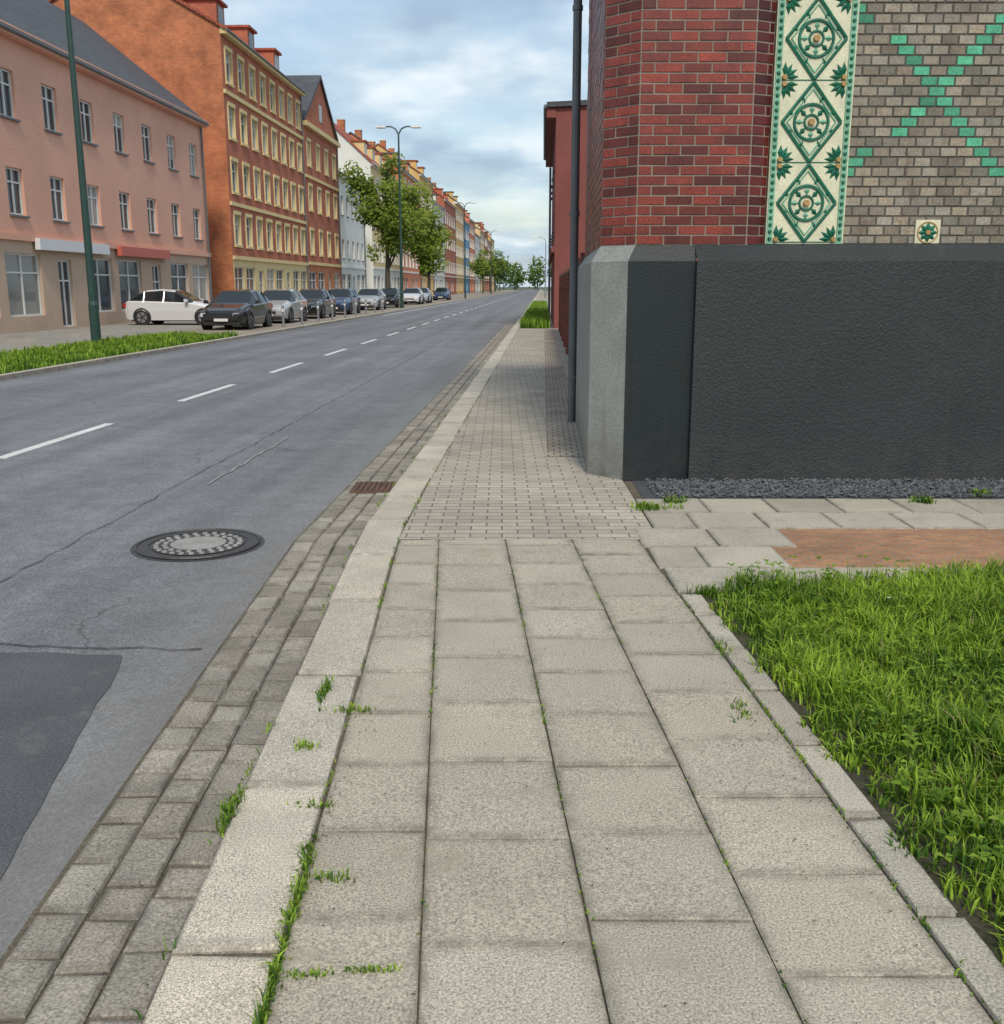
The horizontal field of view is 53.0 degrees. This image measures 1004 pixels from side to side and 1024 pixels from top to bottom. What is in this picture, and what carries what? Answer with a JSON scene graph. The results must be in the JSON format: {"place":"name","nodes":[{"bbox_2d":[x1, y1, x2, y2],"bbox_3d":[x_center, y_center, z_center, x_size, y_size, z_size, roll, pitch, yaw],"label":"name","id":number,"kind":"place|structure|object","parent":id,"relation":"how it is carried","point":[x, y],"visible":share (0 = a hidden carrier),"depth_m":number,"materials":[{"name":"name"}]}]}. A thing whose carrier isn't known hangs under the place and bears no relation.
{"place":"outdoors","nodes":[
{"label":"outdoors","id":0,"kind":"place"},
{"bbox_2d":[0,290,517,351],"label":"side pavement","id":1,"kind":"structure","parent":0,"point":[11,341],"depth_m":35.83,"materials":[{"name":"grey concrete"}]},
{"bbox_2d":[0,19,210,333],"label":"walls","id":2,"kind":"structure","parent":1,"relation":"on","point":[35,152],"depth_m":40.87,"materials":[{"name":"paint"}]},
{"bbox_2d":[35,238,169,258],"bbox_3d":[-16.547,-11.120,42.801,0.200,0.400,13.000,0,13,2],"label":"shop sign","id":3,"kind":"object","parent":2,"relation":"attached to","point":[59,245],"visible":1,"depth_m":41.23,"materials":[{"name":"plastic"}]},
{"bbox_2d":[0,0,207,122],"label":"roof","id":4,"kind":"structure","parent":2,"relation":"on","point":[44,20],"depth_m":45.07,"materials":[{"name":"tile"}]},
{"bbox_2d":[0,22,212,326],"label":"windows","id":5,"kind":"structure","parent":2,"relation":"attached to","point":[23,283],"depth_m":41.25,"materials":[{"name":"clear glass"}]},
{"bbox_2d":[0,329,237,373],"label":"verge","id":6,"kind":"structure","parent":1,"relation":"on","point":[107,356],"depth_m":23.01,"materials":[{"name":"green plant"}]},
{"bbox_2d":[64,0,101,342],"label":"street lamp","id":7,"kind":"object","parent":6,"relation":"on","point":[94,320],"visible":0.87,"depth_m":27.09,"materials":[{"name":"green metal"}]},
{"bbox_2d":[123,289,209,324],"bbox_3d":[-13.826,-8.774,43.215,4.265,1.530,2.150,1,13,2],"label":"parked car","id":8,"kind":"object","parent":1,"relation":"on","point":[158,306],"visible":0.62,"depth_m":42.42,"materials":[{"name":"white metal"}]},
{"bbox_2d":[51,0,308,298],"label":"walls","id":9,"kind":"structure","parent":1,"relation":"on","point":[176,49],"depth_m":59.88,"materials":[{"name":"orange paint"}]},
{"bbox_2d":[47,0,281,65],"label":"roof","id":10,"kind":"structure","parent":9,"relation":"on","point":[207,9],"depth_m":60.08,"materials":[{"name":"red tile"}]},
{"bbox_2d":[217,5,308,292],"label":"windows","id":11,"kind":"structure","parent":9,"relation":"attached to","point":[239,273],"depth_m":66.95,"materials":[{"name":"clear glass"}]},
{"bbox_2d":[302,83,340,290],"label":"walls","id":12,"kind":"structure","parent":1,"relation":"on","point":[321,138],"depth_m":83.72,"materials":[{"name":"red brick"}]},
{"bbox_2d":[286,75,338,141],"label":"roof","id":13,"kind":"structure","parent":12,"relation":"on","point":[308,84],"depth_m":81.48,"materials":[{"name":"tile"}]},
{"bbox_2d":[307,105,341,289],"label":"windows","id":14,"kind":"structure","parent":12,"relation":"attached to","point":[313,280],"depth_m":85.47,"materials":[{"name":"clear glass"}]},
{"bbox_2d":[166,292,504,335],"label":"parking bay","id":15,"kind":"object","parent":1,"relation":"on","point":[257,328],"visible":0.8,"depth_m":48.25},
{"bbox_2d":[200,289,272,329],"bbox_3d":[-10.309,-7.885,39.247,2.150,1.530,4.265,1,13,2],"label":"parked car","id":16,"kind":"object","parent":15,"relation":"on","point":[247,309],"visible":0.97,"depth_m":38.21,"materials":[{"name":"black metal"}]},
{"bbox_2d":[281,304,284,326],"bbox_3d":[-8.723,-7.819,40.143,0.109,0.920,0.109,1,13,2],"label":"bollard","id":17,"kind":"object","parent":15,"relation":"on","point":[282,311],"visible":1,"depth_m":40.10,"materials":[{"name":"metal"}]},
{"bbox_2d":[263,289,307,322],"bbox_3d":[-10.141,-9.349,45.784,2.150,1.530,4.265,1,13,2],"label":"parked car","id":18,"kind":"object","parent":15,"relation":"on","point":[290,300],"visible":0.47,"depth_m":45.15,"materials":[{"name":"silver metal"}]},
{"bbox_2d":[300,303,302,323],"bbox_3d":[-8.595,-8.518,43.263,0.109,0.920,0.109,1,13,2],"label":"bollard","id":19,"kind":"object","parent":15,"relation":"on","point":[301,307],"visible":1,"depth_m":43.22,"materials":[{"name":"metal"}]},
{"bbox_2d":[299,289,335,318],"bbox_3d":[-9.873,-10.811,52.317,2.150,1.530,4.265,1,13,2],"label":"parked car","id":20,"kind":"object","parent":15,"relation":"on","point":[324,298],"visible":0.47,"depth_m":51.65,"materials":[{"name":"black metal"}]},
{"bbox_2d":[317,302,319,321],"bbox_3d":[-8.467,-9.217,46.383,0.109,0.920,0.109,1,13,2],"label":"bollard","id":21,"kind":"object","parent":15,"relation":"on","point":[318,312],"visible":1,"depth_m":46.35,"materials":[{"name":"metal"}]},
{"bbox_2d":[331,301,333,319],"bbox_3d":[-8.339,-9.915,49.503,0.109,0.920,0.109,1,13,2],"label":"bollard","id":22,"kind":"object","parent":15,"relation":"on","point":[332,317],"visible":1,"depth_m":49.47,"materials":[{"name":"metal"}]},
{"bbox_2d":[329,288,360,314],"bbox_3d":[-9.573,-12.449,59.630,2.150,1.530,4.265,1,13,2],"label":"parked car","id":23,"kind":"object","parent":15,"relation":"on","point":[349,296],"visible":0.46,"depth_m":58.89,"materials":[{"name":"blue metal"}]},
{"bbox_2d":[344,300,345,317],"bbox_3d":[-8.211,-10.614,52.623,0.109,0.920,0.109,1,13,2],"label":"bollard","id":24,"kind":"object","parent":15,"relation":"on","point":[344,309],"visible":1,"depth_m":52.61,"materials":[{"name":"metal"}]},
{"bbox_2d":[355,299,356,315],"bbox_3d":[-8.084,-11.312,55.744,0.109,0.920,0.109,1,13,2],"label":"bollard","id":25,"kind":"object","parent":15,"relation":"on","point":[355,307],"visible":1,"depth_m":55.72,"materials":[{"name":"metal"}]},
{"bbox_2d":[358,288,385,309],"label":"parked car","id":26,"kind":"object","parent":15,"relation":"on","point":[371,294],"visible":0.62,"depth_m":69.45,"materials":[{"name":"silver metal"}]},
{"bbox_2d":[381,288,399,307],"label":"parked car","id":27,"kind":"object","parent":15,"relation":"on","point":[392,296],"visible":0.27,"depth_m":77.42,"materials":[{"name":"black metal"}]},
{"bbox_2d":[375,125,420,307],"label":"street lamp","id":28,"kind":"object","parent":15,"relation":"on","point":[400,241],"visible":0.94,"depth_m":74.35,"materials":[{"name":"metal"}]},
{"bbox_2d":[403,288,423,303],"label":"parked car","id":29,"kind":"object","parent":15,"relation":"on","point":[413,295],"visible":0.75,"depth_m":91.17,"materials":[{"name":"white metal"}]},
{"bbox_2d":[420,288,431,302],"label":"parked car","id":30,"kind":"object","parent":15,"relation":"on","point":[427,292],"visible":0.43,"depth_m":98.52,"materials":[{"name":"silver metal"}]},
{"bbox_2d":[432,287,450,299],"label":"parked car","id":31,"kind":"object","parent":15,"relation":"on","point":[442,292],"visible":0.95,"depth_m":118.25,"materials":[{"name":"blue metal"}]},
{"bbox_2d":[452,202,476,297],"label":"street lamp","id":32,"kind":"object","parent":15,"relation":"on","point":[464,247],"visible":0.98,"depth_m":135.90,"materials":[{"name":"metal"}]},
{"bbox_2d":[483,230,498,293],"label":"street lamp","id":33,"kind":"object","parent":15,"relation":"on","point":[491,264],"visible":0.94,"depth_m":204.42,"materials":[{"name":"metal"}]},
{"bbox_2d":[339,173,365,293],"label":"walls","id":34,"kind":"structure","parent":1,"relation":"on","point":[352,229],"depth_m":96.98,"materials":[{"name":"paint"}]},
{"bbox_2d":[340,173,366,291],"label":"windows","id":35,"kind":"structure","parent":34,"relation":"attached to","point":[349,281],"depth_m":98.69,"materials":[{"name":"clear glass"}]},
{"bbox_2d":[336,130,399,288],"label":"walls","id":36,"kind":"structure","parent":1,"relation":"on","point":[347,151],"depth_m":109.43,"materials":[{"name":"beige paint"}]},
{"bbox_2d":[334,118,394,178],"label":"roof","id":37,"kind":"structure","parent":36,"relation":"on","point":[359,145],"depth_m":113.62,"materials":[{"name":"red tile"}]},
{"bbox_2d":[365,144,398,288],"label":"windows","id":38,"kind":"structure","parent":36,"relation":"attached to","point":[374,251],"depth_m":114.55,"materials":[{"name":"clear glass"}]},
{"bbox_2d":[337,151,432,287],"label":"street tree","id":39,"kind":"object","parent":1,"relation":"on","point":[381,218],"visible":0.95,"depth_m":87.83,"materials":[{"name":"green plant"}]},
{"bbox_2d":[349,134,421,289],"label":"walls","id":40,"kind":"structure","parent":1,"relation":"on","point":[411,270],"depth_m":138.51,"materials":[{"name":"red paint"}]},
{"bbox_2d":[348,129,409,170],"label":"roof","id":41,"kind":"structure","parent":40,"relation":"on","point":[358,134],"depth_m":132.18,"materials":[{"name":"orange tile"}]},
{"bbox_2d":[397,156,421,290],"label":"windows","id":42,"kind":"structure","parent":40,"relation":"attached to","point":[402,260],"depth_m":143.62,"materials":[{"name":"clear glass"}]},
{"bbox_2d":[376,145,433,295],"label":"walls","id":43,"kind":"structure","parent":1,"relation":"on","point":[417,175],"depth_m":155.64,"materials":[{"name":"paint"}]},
{"bbox_2d":[376,140,424,173],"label":"roof","id":44,"kind":"structure","parent":43,"relation":"on","point":[382,144],"depth_m":152.44,"materials":[{"name":"orange tile"}]},
{"bbox_2d":[416,163,434,293],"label":"windows","id":45,"kind":"structure","parent":43,"relation":"attached to","point":[432,196],"depth_m":158.28,"materials":[{"name":"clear glass"}]},
{"bbox_2d":[402,195,455,290],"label":"street tree","id":46,"kind":"object","parent":1,"relation":"on","point":[425,250],"visible":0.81,"depth_m":123.02,"materials":[{"name":"green plant"}]},
{"bbox_2d":[432,201,445,289],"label":"walls","id":47,"kind":"structure","parent":1,"relation":"on","point":[438,277],"depth_m":180.49,"materials":[{"name":"paint"}]},
{"bbox_2d":[433,197,446,290],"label":"windows","id":48,"kind":"structure","parent":47,"relation":"attached to","point":[444,243],"depth_m":181.64,"materials":[{"name":"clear glass"}]},
{"bbox_2d":[433,191,456,294],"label":"walls","id":49,"kind":"structure","parent":1,"relation":"on","point":[450,271],"depth_m":199.81,"materials":[{"name":"beige brick"}]},
{"bbox_2d":[433,188,448,199],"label":"roof","id":50,"kind":"structure","parent":49,"relation":"on","point":[438,191],"depth_m":191.11,"materials":[{"name":"red tile"}]},
{"bbox_2d":[442,191,456,291],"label":"windows","id":51,"kind":"structure","parent":49,"relation":"attached to","point":[455,241],"depth_m":209.45,"materials":[{"name":"glass"}]},
{"bbox_2d":[433,186,463,293],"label":"walls","id":52,"kind":"structure","parent":1,"relation":"on","point":[459,257],"depth_m":221.25,"materials":[{"name":"beige paint"}]},
{"bbox_2d":[426,177,457,201],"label":"roof","id":53,"kind":"structure","parent":52,"relation":"on","point":[450,193],"depth_m":213.67,"materials":[{"name":"orange tile"}]},
{"bbox_2d":[456,203,463,290],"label":"windows","id":54,"kind":"structure","parent":52,"relation":"attached to","point":[463,245],"depth_m":230.01,"materials":[{"name":"glass"}]},
{"bbox_2d":[463,221,469,292],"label":"walls","id":55,"kind":"structure","parent":1,"relation":"on","point":[467,225],"depth_m":244.42,"materials":[{"name":"paint"}]},
{"bbox_2d":[466,221,470,292],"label":"windows","id":56,"kind":"structure","parent":55,"relation":"attached to","point":[469,260],"depth_m":250.35,"materials":[{"name":"glass"}]},
{"bbox_2d":[465,216,475,292],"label":"walls","id":57,"kind":"structure","parent":1,"relation":"on","point":[471,234],"depth_m":260.14,"materials":[{"name":"paint"}]},
{"bbox_2d":[469,214,475,290],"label":"windows","id":58,"kind":"structure","parent":57,"relation":"attached to","point":[474,245],"depth_m":268.11,"materials":[{"name":"glass"}]},
{"bbox_2d":[474,234,479,291],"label":"walls","id":59,"kind":"structure","parent":1,"relation":"on","point":[477,243],"depth_m":280.56,"materials":[{"name":"paint"}]},
{"bbox_2d":[475,227,484,291],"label":"walls","id":60,"kind":"structure","parent":1,"relation":"on","point":[480,233],"depth_m":300.01,"materials":[{"name":"beige paint"}]},
{"bbox_2d":[483,232,485,291],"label":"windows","id":61,"kind":"structure","parent":60,"relation":"attached to","point":[484,258],"depth_m":313.84,"materials":[{"name":"glass"}]},
{"bbox_2d":[468,249,499,292],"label":"street tree","id":62,"kind":"object","parent":1,"relation":"on","point":[479,268],"visible":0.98,"depth_m":242.35,"materials":[{"name":"green plant"}]},
{"bbox_2d":[480,226,487,290],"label":"walls","id":63,"kind":"structure","parent":1,"relation":"on","point":[486,232],"depth_m":322.74,"materials":[{"name":"beige paint"}]},
{"bbox_2d":[487,241,490,290],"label":"walls","id":64,"kind":"structure","parent":1,"relation":"on","point":[489,243],"depth_m":338.97,"materials":[{"name":"grey paint"}]},
{"bbox_2d":[488,237,494,290],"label":"walls","id":65,"kind":"structure","parent":1,"relation":"on","point":[492,243],"depth_m":364.70,"materials":[{"name":"beige paint"}]},
{"bbox_2d":[479,249,504,291],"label":"street tree","id":66,"kind":"object","parent":1,"relation":"on","point":[499,265],"visible":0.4,"depth_m":274.87,"materials":[{"name":"green plant"}]},
{"bbox_2d":[485,249,507,291],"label":"street tree","id":67,"kind":"object","parent":1,"relation":"on","point":[503,262],"visible":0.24,"depth_m":305.17,"materials":[{"name":"green plant"}]},
{"bbox_2d":[494,261,508,290],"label":"street tree","id":68,"kind":"object","parent":1,"relation":"on","point":[501,278],"visible":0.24,"depth_m":337.42,"materials":[{"name":"green plant"}]},
{"bbox_2d":[0,289,542,957],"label":"road","id":69,"kind":"structure","parent":0,"point":[104,587],"depth_m":8.76,"materials":[{"name":"grey asphalt"}]},
{"bbox_2d":[0,652,121,877],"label":"road patch","id":70,"kind":"object","parent":69,"relation":"on","point":[49,701],"visible":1,"depth_m":4.00,"materials":[{"name":"grey asphalt"}]},
{"bbox_2d":[130,528,264,561],"bbox_3d":[-2.020,0.208,6.707,0.860,0.015,0.860,0,13,0],"label":"manhole cover","id":71,"kind":"object","parent":69,"relation":"on","point":[198,544],"visible":1,"depth_m":6.66,"materials":[{"name":"metal"}]},
{"bbox_2d":[0,320,480,649],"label":"road seams","id":72,"kind":"object","parent":69,"relation":"on","point":[247,461],"visible":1,"depth_m":7.09,"materials":[{"name":"black asphalt"}]},
{"bbox_2d":[0,324,514,1023],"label":"gutter","id":73,"kind":"object","parent":69,"relation":"on","point":[28,970],"visible":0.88,"depth_m":3.31,"materials":[{"name":"grey stone"}]},
{"bbox_2d":[349,481,396,494],"bbox_3d":[-1.080,-0.200,8.522,0.360,0.046,0.460,0,13,0],"label":"storm drain","id":74,"kind":"object","parent":73,"relation":"on","point":[366,487],"visible":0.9,"depth_m":8.45,"materials":[{"name":"metal"}]},
{"bbox_2d":[0,293,517,457],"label":"road marking","id":75,"kind":"object","parent":69,"relation":"on","point":[21,451],"visible":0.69,"depth_m":12.34,"materials":[{"name":"paint"}]},
{"bbox_2d":[222,0,588,286],"label":"sky","id":76,"kind":"structure","parent":0,"point":[477,78],"materials":[{"name":"blue"}]},
{"bbox_2d":[494,287,550,290],"bbox_3d":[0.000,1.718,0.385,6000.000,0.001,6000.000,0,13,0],"label":"ground","id":77,"kind":"structure","parent":0,"point":[518,289],"depth_m":858.87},
{"bbox_2d":[0,291,513,380],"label":"kerb","id":78,"kind":"structure","parent":77,"relation":"on","point":[24,373],"depth_m":25.93,"materials":[{"name":"concrete"}]},
{"bbox_2d":[142,289,541,1023],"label":"kerb","id":79,"kind":"structure","parent":77,"relation":"on","point":[242,897],"depth_m":3.19,"materials":[{"name":"stone"}]},
{"bbox_2d":[494,255,550,289],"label":"distant trees","id":80,"kind":"object","parent":77,"relation":"on","point":[517,277],"visible":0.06,"depth_m":438.34,"materials":[{"name":"green plant"}]},
{"bbox_2d":[192,481,993,1023],"bbox_3d":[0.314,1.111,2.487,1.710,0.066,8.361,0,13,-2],"label":"pavement","id":81,"kind":"structure","parent":0,"point":[500,883],"depth_m":2.99,"materials":[{"name":"concrete"}]},
{"bbox_2d":[131,378,1000,1023],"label":"weeds","id":82,"kind":"object","parent":81,"relation":"on","point":[227,810],"visible":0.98,"depth_m":2.88,"materials":[{"name":"green plant"}]},
{"bbox_2d":[558,252,584,353],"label":"yard wall","id":83,"kind":"structure","parent":81,"relation":"on","point":[564,278],"depth_m":27.12,"materials":[{"name":"brick"}]},
{"bbox_2d":[546,106,696,327],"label":"walls","id":84,"kind":"structure","parent":81,"relation":"on","point":[558,137],"depth_m":38.35,"materials":[{"name":"paint"}]},
{"bbox_2d":[543,104,551,314],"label":"windows","id":85,"kind":"structure","parent":84,"relation":"attached to","point":[544,158],"depth_m":53.29,"materials":[{"name":"glass"}]},
{"bbox_2d":[546,100,586,120],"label":"roof","id":86,"kind":"structure","parent":84,"relation":"on","point":[555,104],"depth_m":37.39,"materials":[{"name":"metal"}]},
{"bbox_2d":[575,245,1003,481],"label":"plinth","id":87,"kind":"structure","parent":81,"relation":"on","point":[876,363],"depth_m":8.30,"materials":[{"name":"black paint"}]},
{"bbox_2d":[585,0,1003,257],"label":"walls","id":88,"kind":"structure","parent":87,"relation":"on","point":[679,99],"depth_m":8.06,"materials":[{"name":"brick"}]},
{"bbox_2d":[567,0,582,421],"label":"downpipe","id":89,"kind":"object","parent":88,"relation":"attached to","point":[577,8],"visible":0.86,"depth_m":11.64,"materials":[{"name":"metal"}]},
{"bbox_2d":[764,0,940,243],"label":"ceramic tiles","id":90,"kind":"object","parent":88,"relation":"attached to","point":[813,79],"visible":1,"depth_m":8.05,"materials":[{"name":"ceramic"}]},
{"bbox_2d":[632,477,1003,498],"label":"gravel","id":91,"kind":"structure","parent":81,"relation":"on","point":[856,488],"depth_m":8.10,"materials":[{"name":"grey gravel"}]},
{"bbox_2d":[635,498,1003,593],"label":"footpath","id":92,"kind":"structure","parent":81,"relation":"on","point":[745,533],"depth_m":6.93,"materials":[{"name":"grey concrete"}]},
{"bbox_2d":[631,487,990,509],"bbox_3d":[2.396,-0.109,7.654,2.914,0.069,0.370,-1,13,-6],"label":"weed clump","id":93,"kind":"object","parent":92,"relation":"on","point":[926,500],"visible":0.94,"depth_m":7.63,"materials":[{"name":"green plant"}]},
{"bbox_2d":[681,594,1003,1023],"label":"edging stone","id":94,"kind":"object","parent":81,"relation":"on","point":[959,940],"visible":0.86,"depth_m":2.98,"materials":[{"name":"grey concrete"}]},
{"bbox_2d":[772,529,1003,568],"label":"clinker paving patch","id":95,"kind":"object","parent":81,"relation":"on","point":[840,547],"visible":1,"depth_m":6.37,"materials":[{"name":"brown brick"}]},
{"bbox_2d":[701,553,1003,965],"bbox_3d":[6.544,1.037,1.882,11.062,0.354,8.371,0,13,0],"label":"lawn grass","id":96,"kind":"structure","parent":0,"point":[968,601],"depth_m":4.07,"materials":[{"name":"green plant"}]},
{"label":"yard ground","id":97,"kind":"structure","parent":0,"visible":0},
{"bbox_2d":[399,291,651,538],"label":"pavement blocks","id":98,"kind":"structure","parent":97,"relation":"on","point":[498,448],"depth_m":8.45,"materials":[{"name":"grey concrete"}]},
{"bbox_2d":[532,237,545,297],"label":"street lamp","id":99,"kind":"object","parent":98,"relation":"on","point":[545,265],"visible":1,"depth_m":145.53,"materials":[{"name":"metal"}]},
{"bbox_2d":[544,329,583,456],"bbox_3d":[1.206,-3.741,24.034,0.370,0.001,29.400,1,13,2],"label":"pavement strip","id":100,"kind":"object","parent":98,"relation":"on","point":[563,439],"visible":0.8,"depth_m":13.42,"materials":[{"name":"grey concrete"}]},
{"label":"grass strip","id":101,"kind":"object","parent":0,"visible":0},
{"bbox_2d":[518,300,551,327],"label":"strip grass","id":102,"kind":"structure","parent":101,"relation":"on","point":[536,314],"depth_m":44.92,"materials":[{"name":"green plant"}]}
]}

